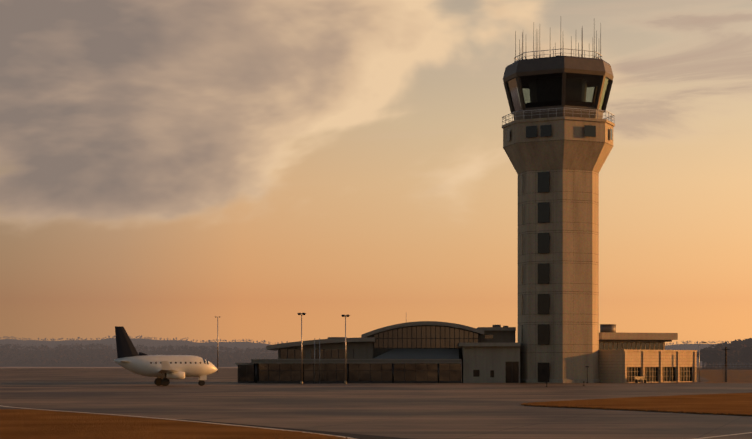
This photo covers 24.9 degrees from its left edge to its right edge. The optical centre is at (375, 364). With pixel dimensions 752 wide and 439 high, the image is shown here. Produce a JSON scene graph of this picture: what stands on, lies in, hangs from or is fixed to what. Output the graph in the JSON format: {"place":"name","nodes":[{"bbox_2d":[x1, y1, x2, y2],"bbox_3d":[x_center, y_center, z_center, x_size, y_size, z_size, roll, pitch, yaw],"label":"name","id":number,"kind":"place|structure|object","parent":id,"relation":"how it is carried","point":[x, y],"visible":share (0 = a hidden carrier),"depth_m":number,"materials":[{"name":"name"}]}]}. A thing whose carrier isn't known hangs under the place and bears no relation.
{"place":"outdoors","nodes":[
{"label":"outdoors","id":0,"kind":"place"},
{"bbox_2d":[0,348,276,366],"bbox_3d":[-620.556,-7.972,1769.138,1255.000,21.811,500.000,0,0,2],"label":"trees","id":1,"kind":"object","parent":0,"point":[65,364],"depth_m":1733.77,"materials":[{"name":"green plant"}]},
{"bbox_2d":[0,343,277,365],"bbox_3d":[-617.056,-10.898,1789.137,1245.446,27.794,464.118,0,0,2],"label":"ridge trees","id":2,"kind":"object","parent":1,"relation":"on","point":[64,348],"visible":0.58,"depth_m":1782.13,"materials":[{"name":"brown plant"}]},
{"bbox_2d":[161,419,409,438],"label":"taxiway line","id":3,"kind":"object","parent":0,"point":[359,436],"depth_m":60.43,"materials":[{"name":"yellow paint"}]},
{"bbox_2d":[0,405,355,438],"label":"taxi edge line","id":4,"kind":"object","parent":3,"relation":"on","point":[192,421],"visible":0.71,"depth_m":70.58,"materials":[{"name":"paint"}]},
{"bbox_2d":[266,337,375,358],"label":"terminal","id":5,"kind":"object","parent":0,"point":[362,347],"depth_m":225.43,"materials":[{"name":"grey concrete"}]},
{"bbox_2d":[280,349,353,358],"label":"windows","id":6,"kind":"structure","parent":5,"relation":"attached to","point":[350,353],"depth_m":225.49,"materials":[{"name":"black glass"}]},
{"bbox_2d":[0,366,704,367],"bbox_3d":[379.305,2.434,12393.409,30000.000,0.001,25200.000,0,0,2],"label":"ground","id":7,"kind":"structure","parent":0,"point":[122,367],"depth_m":1277.25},
{"bbox_2d":[0,338,729,365],"bbox_3d":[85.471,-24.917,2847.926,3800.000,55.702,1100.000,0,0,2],"label":"ridge","id":8,"kind":"structure","parent":0,"point":[163,343],"depth_m":3084.27,"materials":[{"name":"plant"}]},
{"bbox_2d":[0,335,731,352],"bbox_3d":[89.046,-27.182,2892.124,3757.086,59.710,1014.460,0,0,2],"label":"ridge trees","id":9,"kind":"object","parent":8,"relation":"on","point":[209,341],"visible":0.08,"depth_m":3128.88,"materials":[{"name":"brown plant"}]},
{"bbox_2d":[0,368,751,438],"bbox_3d":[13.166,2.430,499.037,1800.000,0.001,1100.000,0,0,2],"label":"apron pavement","id":10,"kind":"structure","parent":0,"point":[461,410],"depth_m":102.65,"materials":[{"name":"grey asphalt"}]},
{"bbox_2d":[114,326,217,385],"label":"aircraft","id":11,"kind":"object","parent":10,"relation":"on","point":[163,369],"visible":1,"depth_m":190.23,"materials":[{"name":"white paint"}]},
{"bbox_2d":[215,317,219,371],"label":"flood mast","id":12,"kind":"object","parent":10,"relation":"on","point":[217,343],"visible":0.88,"depth_m":520.84,"materials":[{"name":"metal"}]},
{"bbox_2d":[235,363,254,382],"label":"shed","id":13,"kind":"structure","parent":10,"relation":"on","point":[246,372],"depth_m":223.81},
{"bbox_2d":[238,365,253,382],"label":"terminal mullions","id":14,"kind":"object","parent":13,"relation":"attached to","point":[243,381],"visible":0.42,"depth_m":223.77,"materials":[{"name":"black metal"}]},
{"bbox_2d":[297,313,305,383],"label":"flood mast","id":15,"kind":"object","parent":10,"relation":"on","point":[301,381],"visible":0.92,"depth_m":207.52,"materials":[{"name":"metal"}]},
{"bbox_2d":[341,315,349,383],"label":"flood mast","id":16,"kind":"object","parent":10,"relation":"on","point":[345,381],"visible":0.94,"depth_m":207.35,"materials":[{"name":"metal"}]},
{"bbox_2d":[251,359,460,380],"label":"terminal concourse","id":17,"kind":"structure","parent":10,"relation":"on","point":[413,372],"depth_m":221.26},
{"bbox_2d":[255,363,460,382],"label":"terminal concourse mullions","id":18,"kind":"object","parent":17,"relation":"attached to","point":[279,381],"visible":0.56,"depth_m":221.24,"materials":[{"name":"black metal"}]},
{"bbox_2d":[314,325,507,383],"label":"terminal roof plant and poles","id":19,"kind":"object","parent":10,"relation":"on","point":[319,354],"visible":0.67,"depth_m":213.52,"materials":[{"name":"grey metal"}]},
{"bbox_2d":[361,321,483,359],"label":"terminal hall","id":20,"kind":"structure","parent":10,"relation":"on","point":[417,353],"depth_m":227.00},
{"bbox_2d":[376,326,478,347],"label":"window mullions","id":21,"kind":"object","parent":20,"relation":"attached to","point":[421,338],"visible":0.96,"depth_m":227.03,"materials":[{"name":"black metal"}]},
{"bbox_2d":[458,343,519,382],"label":"service block","id":22,"kind":"structure","parent":10,"relation":"on","point":[484,358],"depth_m":220.36,"materials":[{"name":"concrete"}]},
{"bbox_2d":[473,362,518,382],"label":"service block doors","id":23,"kind":"structure","parent":22,"relation":"attached to","point":[512,372],"depth_m":220.50,"materials":[{"name":"metal"}]},
{"bbox_2d":[503,119,612,378],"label":"tower shaft","id":24,"kind":"object","parent":10,"relation":"on","point":[570,312],"visible":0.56,"depth_m":219.30,"materials":[{"name":"beige concrete"}]},
{"bbox_2d":[503,139,609,352],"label":"concrete panel joints","id":25,"kind":"object","parent":24,"relation":"attached to","point":[561,252],"visible":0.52,"depth_m":219.35,"materials":[{"name":"grey concrete"}]},
{"bbox_2d":[507,125,611,381],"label":"tower window glass","id":26,"kind":"object","parent":24,"relation":"attached to","point":[543,268],"visible":0.88,"depth_m":219.10,"materials":[{"name":"black glass"}]},
{"bbox_2d":[520,379,599,382],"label":"tower plinth","id":27,"kind":"structure","parent":10,"relation":"on","point":[561,380],"depth_m":219.28,"materials":[{"name":"grey concrete"}]},
{"bbox_2d":[635,376,646,382],"bbox_3d":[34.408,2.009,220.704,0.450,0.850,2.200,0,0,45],"label":"van","id":28,"kind":"object","parent":10,"relation":"on","point":[637,378],"visible":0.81,"depth_m":220.73,"materials":[{"name":"paint"}]},
{"bbox_2d":[599,349,696,382],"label":"block","id":29,"kind":"structure","parent":10,"relation":"on","point":[611,366],"depth_m":223.08,"materials":[{"name":"beige concrete"}]},
{"bbox_2d":[627,367,691,381],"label":"window grilles","id":30,"kind":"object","parent":29,"relation":"attached to","point":[648,371],"depth_m":226.10,"materials":[{"name":"brown metal"}]},
{"bbox_2d":[624,351,696,382],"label":"pilasters","id":31,"kind":"object","parent":29,"relation":"attached to","point":[661,365],"visible":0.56,"depth_m":226.00,"materials":[{"name":"beige concrete"}]},
{"bbox_2d":[699,342,706,381],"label":"street light","id":32,"kind":"object","parent":10,"relation":"on","point":[699,357],"visible":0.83,"depth_m":233.91,"materials":[{"name":"metal"}]},
{"bbox_2d":[694,432,751,438],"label":"taxi lead line","id":33,"kind":"object","parent":10,"relation":"on","point":[722,435],"visible":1,"depth_m":57.70,"materials":[{"name":"white paint"}]},
{"bbox_2d":[0,0,751,345],"label":"sky","id":34,"kind":"structure","parent":0,"point":[168,168],"materials":[{"name":"orange"}]},
{"bbox_2d":[477,327,515,342],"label":"rooftop structure","id":35,"kind":"object","parent":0,"point":[499,335],"visible":0.71,"depth_m":228.78,"materials":[{"name":"grey concrete"}]},
{"bbox_2d":[502,56,614,127],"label":"control tower cab","id":36,"kind":"object","parent":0,"point":[561,64],"visible":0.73,"depth_m":218.40,"materials":[{"name":"grey concrete"}]},
{"bbox_2d":[502,48,613,123],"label":"tower railings","id":37,"kind":"object","parent":36,"relation":"attached to","point":[564,109],"visible":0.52,"depth_m":218.91,"materials":[{"name":"grey metal"}]},
{"bbox_2d":[515,26,600,61],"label":"antennas","id":38,"kind":"object","parent":36,"relation":"on","point":[555,48],"visible":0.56,"depth_m":222.71,"materials":[{"name":"grey metal"}]},
{"bbox_2d":[504,72,612,113],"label":"window frames","id":39,"kind":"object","parent":36,"relation":"attached to","point":[521,96],"visible":0.52,"depth_m":219.43,"materials":[{"name":"black metal"}]},
{"bbox_2d":[506,73,609,111],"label":"control cab windows","id":40,"kind":"structure","parent":39,"relation":"in","point":[543,90],"depth_m":218.60,"materials":[{"name":"glass"}]},
{"bbox_2d":[599,332,677,349],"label":"storey","id":41,"kind":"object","parent":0,"point":[635,337],"depth_m":232.37,"materials":[{"name":"beige concrete"}]},
{"bbox_2d":[600,324,615,332],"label":"roof drum","id":42,"kind":"object","parent":41,"relation":"on","point":[607,327],"visible":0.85,"depth_m":236.34,"materials":[{"name":"metal"}]},
{"bbox_2d":[599,342,663,349],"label":"clerestory windows","id":43,"kind":"structure","parent":41,"relation":"attached to","point":[631,346],"depth_m":233.38,"materials":[{"name":"glass"}]},
{"bbox_2d":[697,370,751,382],"bbox_3d":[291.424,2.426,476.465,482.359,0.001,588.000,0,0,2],"label":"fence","id":44,"kind":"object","parent":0,"point":[735,377],"depth_m":336.94,"materials":[{"name":"grey metal"}]},
{"bbox_2d":[692,364,751,382],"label":"security fence","id":45,"kind":"object","parent":44,"relation":"on","point":[721,372],"visible":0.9,"depth_m":223.14,"materials":[{"name":"metal"}]},
{"bbox_2d":[722,347,729,381],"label":"utility pole","id":46,"kind":"object","parent":44,"relation":"on","point":[725,349],"visible":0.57,"depth_m":229.76,"materials":[{"name":"grey metal"}]},
{"bbox_2d":[697,361,751,369],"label":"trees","id":47,"kind":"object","parent":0,"point":[740,366],"depth_m":853.28,"materials":[{"name":"green plant"}]},
{"bbox_2d":[697,338,751,369],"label":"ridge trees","id":48,"kind":"object","parent":47,"relation":"on","point":[740,351],"visible":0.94,"depth_m":811.20,"materials":[{"name":"plant"}]},
{"label":"island grass","id":49,"kind":"object","parent":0,"visible":0},
{"bbox_2d":[0,409,349,438],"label":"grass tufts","id":50,"kind":"object","parent":49,"relation":"on","point":[28,424],"visible":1,"depth_m":61.12,"materials":[{"name":"brown plant"}]},
{"label":"island grass","id":51,"kind":"object","parent":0,"visible":0},
{"bbox_2d":[521,392,751,415],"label":"grass tufts","id":52,"kind":"object","parent":51,"relation":"on","point":[730,404],"visible":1,"depth_m":98.75,"materials":[{"name":"brown plant"}]}
]}

